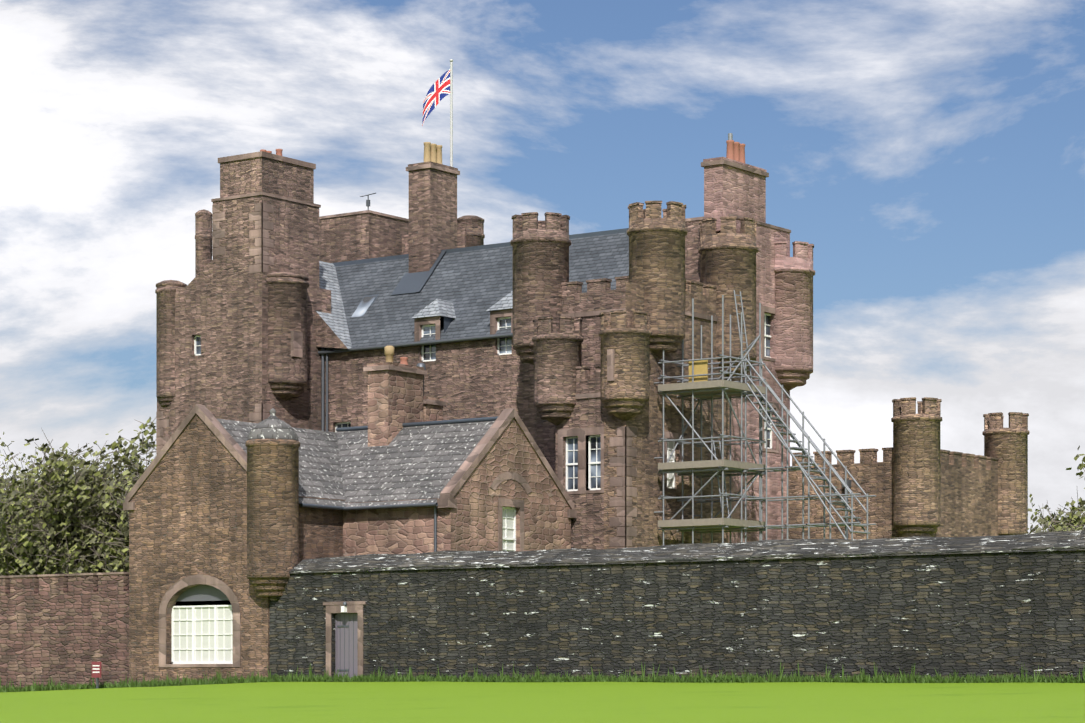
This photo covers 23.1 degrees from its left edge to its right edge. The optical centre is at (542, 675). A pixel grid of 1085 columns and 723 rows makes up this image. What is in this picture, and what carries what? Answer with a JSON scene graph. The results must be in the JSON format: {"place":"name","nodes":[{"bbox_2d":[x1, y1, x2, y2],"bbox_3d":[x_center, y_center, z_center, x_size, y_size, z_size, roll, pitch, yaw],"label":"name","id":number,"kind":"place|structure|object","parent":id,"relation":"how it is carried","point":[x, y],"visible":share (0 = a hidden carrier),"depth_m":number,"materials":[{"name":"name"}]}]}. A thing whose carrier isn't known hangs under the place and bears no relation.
{"place":"outdoors","nodes":[
{"label":"outdoors","id":0,"kind":"place"},
{"bbox_2d":[0,681,1084,722],"bbox_3d":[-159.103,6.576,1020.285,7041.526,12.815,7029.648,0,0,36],"label":"lawn","id":1,"kind":"structure","parent":0,"point":[519,702],"depth_m":56.50,"materials":[{"name":"green plant"}]},
{"bbox_2d":[0,572,128,687],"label":"garden wall","id":2,"kind":"structure","parent":1,"relation":"on","point":[67,628],"depth_m":85.06,"materials":[{"name":"red stone"}]},
{"bbox_2d":[0,417,156,575],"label":"shelterbelt trees","id":3,"kind":"object","parent":1,"relation":"on","point":[53,520],"visible":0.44,"depth_m":102.69,"materials":[{"name":"green plant"}]},
{"bbox_2d":[92,662,100,688],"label":"no parking sign","id":4,"kind":"object","parent":1,"relation":"on","point":[96,670],"visible":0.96,"depth_m":83.22,"materials":[{"name":"red metal"}]},
{"bbox_2d":[123,345,576,682],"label":"gatehouse","id":5,"kind":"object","parent":1,"relation":"on","point":[232,523],"depth_m":82.06,"materials":[{"name":"stone"}]},
{"bbox_2d":[0,660,1084,691],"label":"grass tufts","id":6,"kind":"object","parent":1,"relation":"on","point":[668,678],"visible":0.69,"depth_m":73.21,"materials":[{"name":"green plant"}]},
{"bbox_2d":[155,133,1029,549],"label":"castle of mey","id":7,"kind":"structure","parent":1,"relation":"on","point":[289,305],"depth_m":92.53,"materials":[{"name":"stone"}]},
{"bbox_2d":[422,59,452,166],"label":"union flag","id":8,"kind":"object","parent":7,"relation":"on","point":[441,88],"visible":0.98,"depth_m":102.27,"materials":[{"name":"multicoloured fabric"}]},
{"bbox_2d":[269,530,1084,681],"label":"garden wall","id":9,"kind":"structure","parent":1,"relation":"on","point":[984,605],"depth_m":70.98,"materials":[{"name":"stone"}]},
{"bbox_2d":[1028,445,1084,533],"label":"garden trees","id":10,"kind":"object","parent":1,"relation":"on","point":[1072,520],"depth_m":100.01,"materials":[{"name":"green plant"}]},
{"bbox_2d":[0,0,1084,532],"label":"sky","id":11,"kind":"structure","parent":0,"point":[929,154],"materials":[{"name":"blue"}]},
{"bbox_2d":[654,290,875,544],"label":"scaffolding","id":12,"kind":"object","parent":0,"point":[697,384],"visible":0.96,"depth_m":85.23,"materials":[{"name":"metal"}]}
]}

